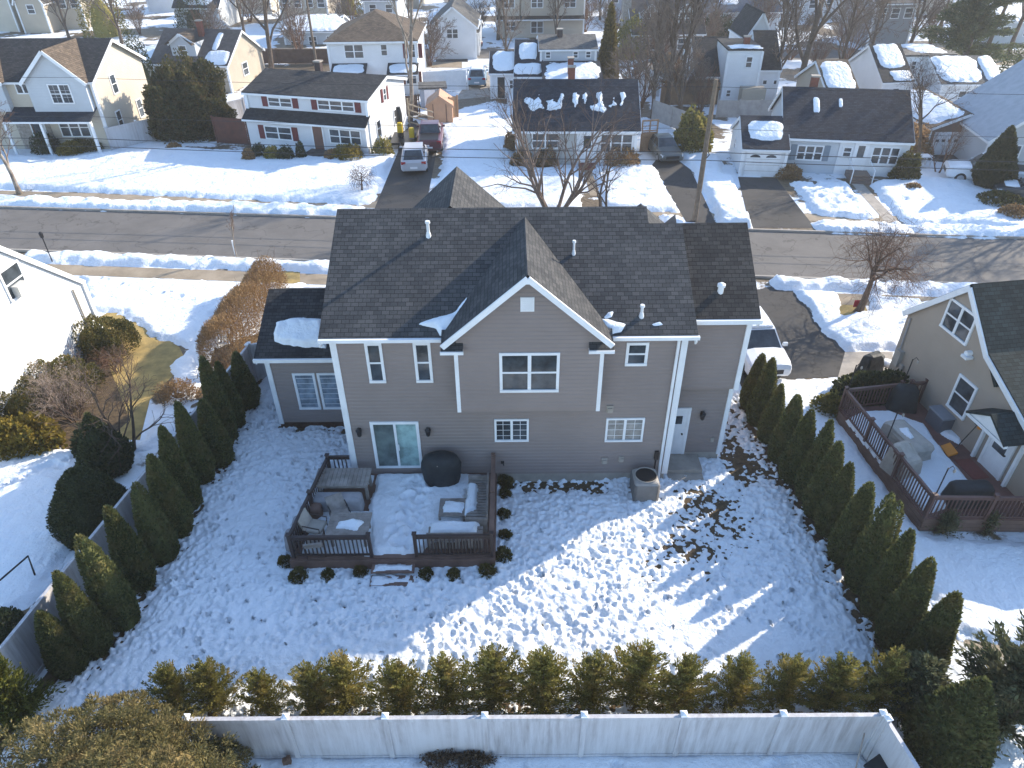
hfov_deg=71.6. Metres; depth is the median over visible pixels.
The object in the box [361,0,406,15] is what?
house
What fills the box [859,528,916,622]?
arborvitae
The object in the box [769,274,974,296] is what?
snow bank
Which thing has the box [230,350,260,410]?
arborvitae
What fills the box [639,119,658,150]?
wooden gate
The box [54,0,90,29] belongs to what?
house
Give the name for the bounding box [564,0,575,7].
window
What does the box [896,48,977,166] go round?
bare tree
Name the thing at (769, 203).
driveway
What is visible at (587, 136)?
door
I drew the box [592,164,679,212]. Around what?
snow lawn
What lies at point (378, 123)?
window
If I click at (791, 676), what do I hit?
young arborvitae
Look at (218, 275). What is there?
pavement
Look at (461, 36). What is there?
house
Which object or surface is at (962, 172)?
pickup truck
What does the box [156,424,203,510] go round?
arborvitae
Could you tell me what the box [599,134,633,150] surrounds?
window
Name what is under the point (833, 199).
snow lawn
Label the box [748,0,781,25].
bare bush
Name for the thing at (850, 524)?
arborvitae
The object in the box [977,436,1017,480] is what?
door
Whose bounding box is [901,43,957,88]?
house
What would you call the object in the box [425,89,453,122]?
garden shed
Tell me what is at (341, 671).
young arborvitae
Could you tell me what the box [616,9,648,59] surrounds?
shrub
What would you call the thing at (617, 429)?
window
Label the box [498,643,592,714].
young arborvitae
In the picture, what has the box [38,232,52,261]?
lamp post
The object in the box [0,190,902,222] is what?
pavement
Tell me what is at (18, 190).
bare tree
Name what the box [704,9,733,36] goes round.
shrub
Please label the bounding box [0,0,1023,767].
ground
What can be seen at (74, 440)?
foundation shrub
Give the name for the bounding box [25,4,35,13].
window
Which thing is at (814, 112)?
house
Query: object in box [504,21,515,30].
window
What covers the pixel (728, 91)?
window
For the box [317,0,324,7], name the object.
window
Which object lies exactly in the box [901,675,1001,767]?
arborvitae
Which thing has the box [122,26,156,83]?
shrub
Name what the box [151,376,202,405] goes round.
copper shrub
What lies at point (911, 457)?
covered chair
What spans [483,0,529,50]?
bare tree
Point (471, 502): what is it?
bench snow
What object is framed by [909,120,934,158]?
shrub
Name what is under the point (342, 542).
deck snow
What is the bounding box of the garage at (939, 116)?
[911,87,973,154]
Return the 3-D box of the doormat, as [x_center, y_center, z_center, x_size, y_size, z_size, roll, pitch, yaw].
[16.026,2.953,24.746,0.600,0.020,1.000,-5,36,-7]
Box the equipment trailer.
[389,106,416,147]
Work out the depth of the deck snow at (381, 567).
21.69 m
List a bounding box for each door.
[29,124,46,139]
[311,126,325,149]
[369,421,421,467]
[424,89,434,105]
[496,76,505,97]
[579,134,594,162]
[640,78,651,95]
[670,408,691,453]
[743,152,781,176]
[849,143,869,169]
[930,132,960,154]
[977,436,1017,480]
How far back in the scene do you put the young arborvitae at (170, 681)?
17.58 m
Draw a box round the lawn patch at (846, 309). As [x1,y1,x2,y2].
[839,304,866,314]
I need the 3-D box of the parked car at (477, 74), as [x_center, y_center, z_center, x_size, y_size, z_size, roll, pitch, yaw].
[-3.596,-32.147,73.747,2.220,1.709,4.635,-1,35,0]
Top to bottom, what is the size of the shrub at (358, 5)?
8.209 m
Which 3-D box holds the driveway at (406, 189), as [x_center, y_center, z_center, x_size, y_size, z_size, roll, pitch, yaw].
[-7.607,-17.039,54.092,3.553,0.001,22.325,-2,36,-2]
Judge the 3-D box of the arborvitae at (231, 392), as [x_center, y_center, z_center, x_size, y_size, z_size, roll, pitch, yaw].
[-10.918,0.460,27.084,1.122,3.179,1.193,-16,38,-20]
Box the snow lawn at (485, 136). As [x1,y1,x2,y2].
[436,101,582,206]
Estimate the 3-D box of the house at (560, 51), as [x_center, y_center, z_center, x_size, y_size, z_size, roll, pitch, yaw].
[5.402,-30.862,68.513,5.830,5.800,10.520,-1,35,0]
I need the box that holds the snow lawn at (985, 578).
[777,378,1023,645]
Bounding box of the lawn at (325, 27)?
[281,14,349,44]
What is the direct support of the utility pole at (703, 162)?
on the ground at (156, 22)
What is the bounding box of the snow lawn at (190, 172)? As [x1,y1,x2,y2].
[0,146,396,205]
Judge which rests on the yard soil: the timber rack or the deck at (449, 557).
the deck at (449, 557)
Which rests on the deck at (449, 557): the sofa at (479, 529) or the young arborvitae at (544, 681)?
the sofa at (479, 529)
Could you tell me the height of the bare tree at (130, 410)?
5.119 m
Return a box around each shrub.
[0,410,67,461]
[0,606,24,644]
[0,652,66,750]
[28,129,59,154]
[54,140,85,155]
[69,422,81,457]
[72,137,102,151]
[74,0,130,37]
[74,412,134,478]
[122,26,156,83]
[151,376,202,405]
[165,142,181,147]
[173,0,211,28]
[241,148,255,159]
[251,142,265,156]
[263,145,279,158]
[275,143,294,158]
[295,140,307,157]
[323,148,337,159]
[331,143,363,160]
[341,0,363,14]
[371,135,394,154]
[503,131,514,151]
[510,147,531,166]
[534,144,557,166]
[604,146,640,165]
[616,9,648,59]
[660,52,682,83]
[672,103,713,153]
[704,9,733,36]
[775,162,802,179]
[809,389,843,418]
[830,368,909,408]
[865,647,955,731]
[887,146,921,179]
[904,182,921,188]
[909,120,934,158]
[924,509,967,540]
[976,188,1023,206]
[981,509,1005,539]
[997,202,1023,218]
[999,45,1023,72]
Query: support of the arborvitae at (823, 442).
on the yard soil
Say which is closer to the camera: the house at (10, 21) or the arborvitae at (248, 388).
the arborvitae at (248, 388)
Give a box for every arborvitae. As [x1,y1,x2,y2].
[33,609,89,680]
[50,569,114,660]
[73,533,140,632]
[102,504,156,595]
[129,481,179,565]
[136,659,212,717]
[145,453,194,538]
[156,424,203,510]
[173,401,215,484]
[173,655,247,716]
[196,398,234,468]
[198,355,238,442]
[213,361,245,427]
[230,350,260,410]
[234,666,300,715]
[277,659,346,715]
[299,648,389,715]
[352,657,440,715]
[407,650,481,714]
[447,642,531,714]
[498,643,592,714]
[560,648,633,713]
[600,638,702,713]
[639,652,731,713]
[701,649,778,713]
[739,353,766,409]
[745,356,777,427]
[745,652,828,712]
[756,383,785,444]
[767,393,803,465]
[778,409,816,484]
[779,651,878,712]
[794,419,834,500]
[801,440,844,520]
[813,461,855,539]
[826,481,876,567]
[844,491,905,595]
[851,644,915,719]
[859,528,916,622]
[874,556,937,654]
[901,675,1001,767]
[902,590,963,671]
[970,124,1018,189]
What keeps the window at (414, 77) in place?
in the house at (371, 42)
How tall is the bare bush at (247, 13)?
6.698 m
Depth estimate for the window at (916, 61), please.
64.71 m
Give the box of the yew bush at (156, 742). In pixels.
[0,688,260,767]
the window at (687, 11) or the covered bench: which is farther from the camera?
the window at (687, 11)
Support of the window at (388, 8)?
in the house at (371, 5)
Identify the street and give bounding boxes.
[0,208,1023,282]
[133,48,1023,59]
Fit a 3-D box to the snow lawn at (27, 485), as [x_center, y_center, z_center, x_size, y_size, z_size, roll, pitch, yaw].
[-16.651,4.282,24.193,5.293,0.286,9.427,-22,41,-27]
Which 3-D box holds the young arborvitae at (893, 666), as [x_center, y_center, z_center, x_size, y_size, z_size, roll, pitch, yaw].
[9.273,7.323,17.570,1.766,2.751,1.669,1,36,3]
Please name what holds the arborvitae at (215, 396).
on the yard soil
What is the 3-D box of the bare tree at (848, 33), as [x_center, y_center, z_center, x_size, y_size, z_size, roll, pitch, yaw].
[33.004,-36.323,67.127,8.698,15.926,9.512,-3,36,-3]
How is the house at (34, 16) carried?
on the ground at (156, 22)
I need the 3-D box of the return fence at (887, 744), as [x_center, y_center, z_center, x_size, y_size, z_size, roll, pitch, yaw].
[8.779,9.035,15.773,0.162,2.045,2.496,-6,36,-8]
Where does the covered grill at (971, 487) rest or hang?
on the deck at (1007, 503)
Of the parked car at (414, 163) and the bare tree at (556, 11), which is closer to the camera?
the parked car at (414, 163)
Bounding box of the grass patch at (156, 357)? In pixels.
[100,313,182,439]
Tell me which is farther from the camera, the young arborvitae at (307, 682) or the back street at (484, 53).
the back street at (484, 53)
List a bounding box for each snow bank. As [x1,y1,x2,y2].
[0,194,364,217]
[25,249,329,273]
[658,214,683,222]
[709,203,752,227]
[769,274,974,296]
[810,219,908,235]
[907,222,1023,239]
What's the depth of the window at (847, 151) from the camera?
49.89 m
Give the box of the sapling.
[227,204,236,255]
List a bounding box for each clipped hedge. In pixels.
[0,374,59,419]
[23,353,105,409]
[71,313,141,360]
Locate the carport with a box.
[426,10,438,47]
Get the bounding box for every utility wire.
[0,77,1023,94]
[0,145,1023,170]
[25,138,1017,161]
[84,116,1023,137]
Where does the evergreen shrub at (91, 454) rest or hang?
on the ground at (156, 22)
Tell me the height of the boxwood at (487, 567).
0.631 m
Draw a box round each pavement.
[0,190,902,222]
[47,264,936,304]
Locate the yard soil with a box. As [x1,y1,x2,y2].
[0,379,887,758]
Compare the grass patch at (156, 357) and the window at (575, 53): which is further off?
the window at (575, 53)
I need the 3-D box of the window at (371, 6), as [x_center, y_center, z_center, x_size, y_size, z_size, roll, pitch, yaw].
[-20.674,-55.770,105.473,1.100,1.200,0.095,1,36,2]
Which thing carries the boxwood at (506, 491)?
on the yard soil
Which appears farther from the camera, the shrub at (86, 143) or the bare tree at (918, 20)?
the bare tree at (918, 20)
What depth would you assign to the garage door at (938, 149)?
53.79 m
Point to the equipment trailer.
(400, 137)
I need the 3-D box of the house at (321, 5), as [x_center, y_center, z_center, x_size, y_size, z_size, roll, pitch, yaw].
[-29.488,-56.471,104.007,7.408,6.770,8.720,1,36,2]
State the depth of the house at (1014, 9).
89.10 m
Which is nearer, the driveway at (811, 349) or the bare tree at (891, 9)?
the driveway at (811, 349)
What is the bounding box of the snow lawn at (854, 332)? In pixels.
[793,289,924,351]
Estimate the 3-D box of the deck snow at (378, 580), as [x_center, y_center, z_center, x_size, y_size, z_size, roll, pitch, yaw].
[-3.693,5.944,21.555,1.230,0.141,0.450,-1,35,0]
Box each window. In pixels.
[0,259,30,302]
[14,85,28,93]
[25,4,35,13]
[46,84,74,103]
[58,124,92,136]
[59,0,66,8]
[69,0,78,8]
[108,73,119,94]
[115,109,123,124]
[135,98,145,117]
[178,45,187,54]
[241,61,249,76]
[263,125,292,140]
[267,97,292,107]
[292,373,321,409]
[305,0,313,7]
[308,36,317,44]
[316,100,354,112]
[316,373,340,409]
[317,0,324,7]
[328,128,362,145]
[343,44,364,58]
[364,343,385,382]
[369,4,376,11]
[376,119,381,137]
[380,44,387,55]
[382,87,386,101]
[385,4,392,12]
[393,108,396,125]
[406,76,416,84]
[407,43,417,57]
[412,343,433,382]
[446,28,458,38]
[494,418,528,441]
[499,352,559,392]
[503,0,514,8]
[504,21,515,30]
[509,79,512,88]
[531,0,542,7]
[531,21,542,33]
[532,134,558,148]
[545,52,550,58]
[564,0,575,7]
[573,51,578,58]
[585,51,590,58]
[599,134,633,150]
[604,417,644,441]
[625,342,648,365]
[642,38,655,49]
[677,38,686,49]
[678,11,690,22]
[725,89,731,96]
[744,56,753,67]
[762,79,767,84]
[795,145,824,160]
[808,0,814,8]
[841,146,852,157]
[868,146,901,164]
[890,8,900,18]
[903,7,914,18]
[910,60,917,69]
[939,298,974,345]
[945,373,978,420]
[956,90,971,99]
[1000,26,1011,36]
[1017,145,1023,158]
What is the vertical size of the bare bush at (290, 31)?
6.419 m
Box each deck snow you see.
[302,511,371,556]
[368,473,471,554]
[369,575,408,586]
[373,564,411,571]
[846,411,966,513]
[940,430,961,443]
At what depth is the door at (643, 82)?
68.98 m
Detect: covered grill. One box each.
[421,450,461,486]
[855,351,884,371]
[885,383,919,413]
[940,480,994,508]
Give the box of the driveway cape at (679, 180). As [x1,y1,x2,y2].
[652,160,714,222]
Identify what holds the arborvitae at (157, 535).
on the yard soil
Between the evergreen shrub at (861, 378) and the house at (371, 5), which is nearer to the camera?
the evergreen shrub at (861, 378)
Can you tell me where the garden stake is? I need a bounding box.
[855,733,864,767]
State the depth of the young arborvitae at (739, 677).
17.64 m
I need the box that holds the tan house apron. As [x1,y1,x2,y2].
[838,352,892,376]
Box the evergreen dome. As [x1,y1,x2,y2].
[45,465,127,550]
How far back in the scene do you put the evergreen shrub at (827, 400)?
27.98 m
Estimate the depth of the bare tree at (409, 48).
59.74 m
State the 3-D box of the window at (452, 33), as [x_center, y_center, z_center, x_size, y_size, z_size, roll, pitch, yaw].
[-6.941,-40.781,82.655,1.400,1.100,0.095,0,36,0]
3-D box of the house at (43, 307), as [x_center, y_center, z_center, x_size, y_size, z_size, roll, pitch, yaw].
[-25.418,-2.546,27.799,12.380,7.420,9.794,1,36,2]
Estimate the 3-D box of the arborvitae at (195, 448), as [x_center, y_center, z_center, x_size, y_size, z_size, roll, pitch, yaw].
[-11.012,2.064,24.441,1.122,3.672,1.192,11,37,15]
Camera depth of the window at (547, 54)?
67.10 m
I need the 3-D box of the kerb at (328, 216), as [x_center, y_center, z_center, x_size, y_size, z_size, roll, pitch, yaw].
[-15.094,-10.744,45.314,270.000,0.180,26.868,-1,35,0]
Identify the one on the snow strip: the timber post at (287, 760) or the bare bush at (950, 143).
the timber post at (287, 760)
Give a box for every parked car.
[399,142,428,171]
[468,65,487,85]
[647,133,683,161]
[742,306,791,375]
[993,177,1023,197]
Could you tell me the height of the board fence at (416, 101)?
1.880 m
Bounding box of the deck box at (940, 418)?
[925,405,955,432]
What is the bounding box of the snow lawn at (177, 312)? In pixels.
[79,275,305,378]
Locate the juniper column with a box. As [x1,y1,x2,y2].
[597,1,619,78]
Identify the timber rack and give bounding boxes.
[406,98,433,124]
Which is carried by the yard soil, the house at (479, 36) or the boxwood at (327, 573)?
the boxwood at (327, 573)
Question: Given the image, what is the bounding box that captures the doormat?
[955,458,989,479]
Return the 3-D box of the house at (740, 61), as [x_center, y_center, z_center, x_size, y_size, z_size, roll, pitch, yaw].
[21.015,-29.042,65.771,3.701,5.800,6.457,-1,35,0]
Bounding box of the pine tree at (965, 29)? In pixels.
[909,0,1023,62]
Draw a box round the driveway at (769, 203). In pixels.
[738,177,812,227]
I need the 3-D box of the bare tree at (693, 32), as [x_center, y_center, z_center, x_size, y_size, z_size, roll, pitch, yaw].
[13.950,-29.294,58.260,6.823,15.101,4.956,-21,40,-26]
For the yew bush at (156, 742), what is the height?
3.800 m
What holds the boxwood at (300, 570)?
on the yard soil
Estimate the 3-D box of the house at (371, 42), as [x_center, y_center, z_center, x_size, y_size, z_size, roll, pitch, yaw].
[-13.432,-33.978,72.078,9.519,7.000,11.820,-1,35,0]
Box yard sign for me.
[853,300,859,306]
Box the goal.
[0,555,35,580]
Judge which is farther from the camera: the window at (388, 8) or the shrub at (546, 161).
the window at (388, 8)
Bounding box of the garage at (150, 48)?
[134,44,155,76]
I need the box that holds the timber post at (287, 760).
[282,755,291,765]
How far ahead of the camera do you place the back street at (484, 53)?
85.76 m
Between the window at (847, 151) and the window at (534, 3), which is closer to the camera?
the window at (847, 151)
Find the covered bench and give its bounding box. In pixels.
[313,492,364,511]
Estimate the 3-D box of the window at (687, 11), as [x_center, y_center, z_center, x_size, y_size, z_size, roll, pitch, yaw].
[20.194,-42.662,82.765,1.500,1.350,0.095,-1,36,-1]
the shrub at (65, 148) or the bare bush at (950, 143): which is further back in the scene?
the shrub at (65, 148)
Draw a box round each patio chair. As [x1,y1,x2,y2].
[298,508,327,533]
[303,528,325,559]
[324,492,350,514]
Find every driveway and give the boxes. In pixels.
[375,120,436,208]
[436,59,467,61]
[738,177,812,227]
[740,286,844,382]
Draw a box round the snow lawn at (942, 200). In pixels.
[870,176,1023,225]
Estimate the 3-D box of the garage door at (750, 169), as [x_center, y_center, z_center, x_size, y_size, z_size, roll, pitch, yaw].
[17.678,-15.518,50.167,2.350,1.750,0.060,3,36,5]
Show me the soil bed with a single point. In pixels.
(114, 417)
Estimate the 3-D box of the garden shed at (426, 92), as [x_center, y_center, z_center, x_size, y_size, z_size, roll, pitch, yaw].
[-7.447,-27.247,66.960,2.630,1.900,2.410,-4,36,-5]
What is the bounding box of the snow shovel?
[940,423,977,456]
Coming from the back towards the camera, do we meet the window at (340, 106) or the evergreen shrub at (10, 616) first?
the window at (340, 106)
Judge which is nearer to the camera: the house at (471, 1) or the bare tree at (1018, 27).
the bare tree at (1018, 27)
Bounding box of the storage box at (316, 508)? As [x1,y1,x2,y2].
[309,502,322,518]
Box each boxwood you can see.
[277,554,290,568]
[287,566,308,584]
[320,567,336,582]
[352,565,368,577]
[416,566,433,581]
[446,566,460,581]
[478,563,497,579]
[496,545,512,563]
[497,474,514,488]
[497,507,511,520]
[498,528,512,540]
[499,488,512,498]
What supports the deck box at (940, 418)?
on the deck at (1007, 503)
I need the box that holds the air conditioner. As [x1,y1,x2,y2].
[628,467,660,503]
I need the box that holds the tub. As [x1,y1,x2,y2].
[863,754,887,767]
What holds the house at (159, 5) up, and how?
on the ground at (156, 22)
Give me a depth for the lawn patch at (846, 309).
35.09 m
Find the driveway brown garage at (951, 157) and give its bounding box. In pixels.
[928,155,958,161]
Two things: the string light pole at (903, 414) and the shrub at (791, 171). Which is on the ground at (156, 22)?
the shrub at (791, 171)
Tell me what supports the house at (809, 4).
on the ground at (156, 22)
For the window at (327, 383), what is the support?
in the house at (469, 322)
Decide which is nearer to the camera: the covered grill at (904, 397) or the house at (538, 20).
the covered grill at (904, 397)
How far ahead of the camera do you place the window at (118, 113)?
57.78 m
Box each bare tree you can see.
[0,100,22,194]
[29,340,173,471]
[40,0,72,37]
[67,0,125,43]
[227,0,320,68]
[229,0,261,32]
[342,163,379,193]
[387,0,436,122]
[404,0,415,17]
[475,67,650,206]
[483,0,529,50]
[495,0,504,39]
[546,0,573,33]
[576,119,641,206]
[627,0,680,117]
[637,0,707,104]
[649,0,715,109]
[710,0,740,13]
[771,0,823,67]
[779,0,913,71]
[816,203,949,328]
[823,0,906,59]
[833,0,899,43]
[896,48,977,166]
[908,0,950,42]
[986,1,1007,44]
[1004,3,1023,59]
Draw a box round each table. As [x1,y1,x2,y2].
[315,468,372,499]
[325,512,371,546]
[438,498,465,521]
[881,419,934,460]
[914,154,932,166]
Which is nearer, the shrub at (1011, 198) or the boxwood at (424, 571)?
the boxwood at (424, 571)
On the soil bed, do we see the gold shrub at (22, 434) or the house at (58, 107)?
the gold shrub at (22, 434)
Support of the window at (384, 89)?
in the house at (372, 102)
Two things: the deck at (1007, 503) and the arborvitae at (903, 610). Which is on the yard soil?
the arborvitae at (903, 610)
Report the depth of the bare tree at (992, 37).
83.76 m
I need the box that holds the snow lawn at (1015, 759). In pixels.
[911,724,1023,767]
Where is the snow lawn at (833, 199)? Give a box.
[789,181,878,219]
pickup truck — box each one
[416,120,444,150]
[943,152,1023,179]
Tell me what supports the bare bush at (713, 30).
on the ground at (156, 22)
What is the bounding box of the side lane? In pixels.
[426,61,461,67]
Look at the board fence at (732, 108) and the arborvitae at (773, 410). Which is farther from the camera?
the board fence at (732, 108)
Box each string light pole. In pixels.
[841,363,862,410]
[880,410,904,456]
[904,357,918,381]
[936,466,955,492]
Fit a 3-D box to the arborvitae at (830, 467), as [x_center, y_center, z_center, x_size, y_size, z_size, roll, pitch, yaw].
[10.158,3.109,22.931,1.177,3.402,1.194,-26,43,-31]
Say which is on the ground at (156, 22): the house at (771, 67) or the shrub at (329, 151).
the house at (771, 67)
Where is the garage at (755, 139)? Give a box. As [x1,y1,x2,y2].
[729,115,790,177]
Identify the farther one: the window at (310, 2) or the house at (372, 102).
the window at (310, 2)
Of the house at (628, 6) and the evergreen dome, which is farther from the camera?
the house at (628, 6)
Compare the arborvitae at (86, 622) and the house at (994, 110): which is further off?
the house at (994, 110)
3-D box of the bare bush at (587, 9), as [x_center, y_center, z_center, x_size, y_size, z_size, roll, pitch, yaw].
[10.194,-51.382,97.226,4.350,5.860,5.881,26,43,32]
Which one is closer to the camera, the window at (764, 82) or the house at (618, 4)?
the window at (764, 82)
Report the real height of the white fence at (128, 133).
1.945 m
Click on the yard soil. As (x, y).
(738, 459)
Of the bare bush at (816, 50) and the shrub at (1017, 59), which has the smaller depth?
the shrub at (1017, 59)
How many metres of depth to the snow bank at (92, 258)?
39.64 m
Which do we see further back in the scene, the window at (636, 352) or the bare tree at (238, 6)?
the bare tree at (238, 6)
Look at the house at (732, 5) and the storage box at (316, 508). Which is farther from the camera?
the house at (732, 5)
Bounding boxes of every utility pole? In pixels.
[305,0,316,59]
[692,79,717,220]
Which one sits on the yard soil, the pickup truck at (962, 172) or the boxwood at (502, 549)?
the boxwood at (502, 549)
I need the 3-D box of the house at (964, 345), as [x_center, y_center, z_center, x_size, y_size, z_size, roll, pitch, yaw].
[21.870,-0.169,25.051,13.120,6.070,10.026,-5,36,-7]
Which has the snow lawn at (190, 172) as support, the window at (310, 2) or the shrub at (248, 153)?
the shrub at (248, 153)
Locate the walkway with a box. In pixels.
[852,184,896,222]
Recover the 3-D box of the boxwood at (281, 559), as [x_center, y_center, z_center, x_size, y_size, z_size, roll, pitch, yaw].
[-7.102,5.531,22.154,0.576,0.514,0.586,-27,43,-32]
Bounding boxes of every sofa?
[426,526,482,549]
[465,472,488,531]
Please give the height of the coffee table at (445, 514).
0.360 m
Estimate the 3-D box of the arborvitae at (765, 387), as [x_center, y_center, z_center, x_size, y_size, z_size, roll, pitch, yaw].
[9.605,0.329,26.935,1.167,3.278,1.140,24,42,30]
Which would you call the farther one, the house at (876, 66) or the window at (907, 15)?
the window at (907, 15)
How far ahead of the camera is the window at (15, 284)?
27.70 m
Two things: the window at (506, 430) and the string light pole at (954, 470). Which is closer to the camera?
the string light pole at (954, 470)
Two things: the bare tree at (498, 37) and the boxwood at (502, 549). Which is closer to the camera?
the boxwood at (502, 549)
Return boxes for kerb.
[0,206,1023,238]
[8,248,959,282]
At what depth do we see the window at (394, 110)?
58.17 m
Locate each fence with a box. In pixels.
[0,343,257,724]
[103,97,245,149]
[182,709,887,758]
[210,115,250,145]
[247,341,266,380]
[262,48,328,63]
[405,94,420,115]
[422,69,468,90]
[448,95,458,117]
[651,99,684,128]
[660,83,720,104]
[715,99,772,117]
[862,713,919,767]
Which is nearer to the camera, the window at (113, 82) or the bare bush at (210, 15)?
the window at (113, 82)
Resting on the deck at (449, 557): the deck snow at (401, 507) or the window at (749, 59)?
the deck snow at (401, 507)
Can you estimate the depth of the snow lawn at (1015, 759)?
17.19 m
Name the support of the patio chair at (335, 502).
on the deck at (449, 557)
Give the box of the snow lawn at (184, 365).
[134,350,200,452]
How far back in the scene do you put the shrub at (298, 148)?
53.83 m
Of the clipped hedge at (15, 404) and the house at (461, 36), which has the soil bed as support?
the clipped hedge at (15, 404)
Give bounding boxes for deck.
[285,453,496,586]
[836,378,1023,531]
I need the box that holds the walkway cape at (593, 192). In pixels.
[584,170,598,195]
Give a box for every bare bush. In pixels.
[18,352,100,422]
[87,340,135,376]
[119,0,149,33]
[188,0,230,28]
[233,0,273,21]
[268,0,308,48]
[324,0,363,19]
[409,9,457,65]
[469,0,491,27]
[584,0,604,31]
[590,0,621,32]
[605,32,675,108]
[630,1,683,61]
[663,47,713,88]
[679,57,719,112]
[699,0,739,36]
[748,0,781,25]
[779,12,822,59]
[807,32,835,61]
[815,1,881,58]
[917,115,970,172]
[919,0,954,43]
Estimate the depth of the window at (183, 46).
70.59 m
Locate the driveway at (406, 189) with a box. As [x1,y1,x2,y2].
[375,120,436,208]
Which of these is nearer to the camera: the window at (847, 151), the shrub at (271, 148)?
the window at (847, 151)
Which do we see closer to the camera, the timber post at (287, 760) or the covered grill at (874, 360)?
the timber post at (287, 760)
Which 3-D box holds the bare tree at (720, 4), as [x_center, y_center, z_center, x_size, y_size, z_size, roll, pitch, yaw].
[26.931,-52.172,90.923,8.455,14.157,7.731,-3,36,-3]
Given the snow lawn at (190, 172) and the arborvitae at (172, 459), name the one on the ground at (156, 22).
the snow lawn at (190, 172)
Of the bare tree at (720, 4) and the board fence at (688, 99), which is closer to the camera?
the board fence at (688, 99)
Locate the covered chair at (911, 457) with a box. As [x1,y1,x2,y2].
[879,440,922,480]
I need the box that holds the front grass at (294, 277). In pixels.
[266,271,299,283]
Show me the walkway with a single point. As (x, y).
(870, 198)
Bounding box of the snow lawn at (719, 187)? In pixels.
[682,149,740,207]
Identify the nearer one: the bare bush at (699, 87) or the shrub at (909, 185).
the shrub at (909, 185)
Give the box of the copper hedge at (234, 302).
[195,246,289,368]
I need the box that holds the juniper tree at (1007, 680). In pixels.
[953,609,1023,767]
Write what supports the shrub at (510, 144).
on the snow lawn at (485, 136)
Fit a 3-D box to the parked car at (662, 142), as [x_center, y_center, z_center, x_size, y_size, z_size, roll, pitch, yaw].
[11.592,-18.236,54.310,2.140,1.419,4.765,-5,36,-6]
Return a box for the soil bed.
[35,356,128,448]
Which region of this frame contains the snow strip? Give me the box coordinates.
[211,754,866,767]
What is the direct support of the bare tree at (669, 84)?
on the ground at (156, 22)
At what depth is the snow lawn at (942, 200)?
45.67 m
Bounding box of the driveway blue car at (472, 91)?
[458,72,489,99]
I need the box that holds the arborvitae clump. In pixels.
[141,46,237,143]
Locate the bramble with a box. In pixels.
[418,748,501,767]
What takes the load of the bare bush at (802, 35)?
on the ground at (156, 22)
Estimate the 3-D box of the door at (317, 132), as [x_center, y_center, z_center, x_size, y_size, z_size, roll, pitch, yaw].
[-14.990,-19.075,54.951,1.000,1.950,0.130,9,37,13]
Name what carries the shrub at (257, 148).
on the snow lawn at (190, 172)
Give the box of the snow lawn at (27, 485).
[0,447,81,610]
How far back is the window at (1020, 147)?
49.29 m
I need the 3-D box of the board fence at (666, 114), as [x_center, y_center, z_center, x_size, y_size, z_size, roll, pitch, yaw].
[13.555,-22.702,60.263,0.110,1.780,5.258,-18,39,-22]
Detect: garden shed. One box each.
[418,81,446,107]
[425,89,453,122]
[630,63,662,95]
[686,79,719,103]
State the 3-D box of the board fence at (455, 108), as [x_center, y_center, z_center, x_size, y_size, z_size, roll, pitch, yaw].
[-5.201,-24.596,63.062,1.035,1.880,0.110,-29,44,-34]
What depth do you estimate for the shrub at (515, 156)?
52.32 m
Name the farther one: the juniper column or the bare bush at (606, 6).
the bare bush at (606, 6)
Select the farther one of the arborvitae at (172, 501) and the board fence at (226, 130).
the board fence at (226, 130)
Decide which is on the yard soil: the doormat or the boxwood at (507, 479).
the boxwood at (507, 479)
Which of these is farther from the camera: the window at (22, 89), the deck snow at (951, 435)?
the window at (22, 89)
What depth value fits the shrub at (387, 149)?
54.38 m
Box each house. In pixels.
[0,0,23,31]
[0,38,148,154]
[0,245,102,416]
[11,0,61,32]
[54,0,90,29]
[146,0,173,11]
[149,19,264,92]
[171,0,239,28]
[239,0,278,13]
[241,60,407,156]
[253,166,762,481]
[278,0,342,24]
[323,9,426,93]
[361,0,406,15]
[406,0,426,7]
[429,0,480,58]
[467,0,494,5]
[476,19,483,55]
[488,51,513,104]
[496,0,585,37]
[512,65,641,169]
[513,39,542,78]
[536,28,602,78]
[603,0,621,23]
[619,0,706,57]
[681,36,728,79]
[702,0,782,30]
[717,35,766,99]
[728,3,770,37]
[750,30,781,99]
[768,74,914,184]
[779,0,843,21]
[794,59,858,87]
[838,0,921,46]
[848,43,914,89]
[889,280,1023,502]
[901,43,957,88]
[917,0,954,13]
[921,55,999,101]
[952,59,1023,164]
[976,2,1023,43]
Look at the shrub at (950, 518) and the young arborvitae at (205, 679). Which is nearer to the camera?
the young arborvitae at (205, 679)
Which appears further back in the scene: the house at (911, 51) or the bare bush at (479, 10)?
the bare bush at (479, 10)
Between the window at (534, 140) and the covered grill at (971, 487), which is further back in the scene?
the window at (534, 140)
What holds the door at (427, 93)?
in the garden shed at (426, 92)
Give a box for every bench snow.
[430,521,479,532]
[465,483,478,514]

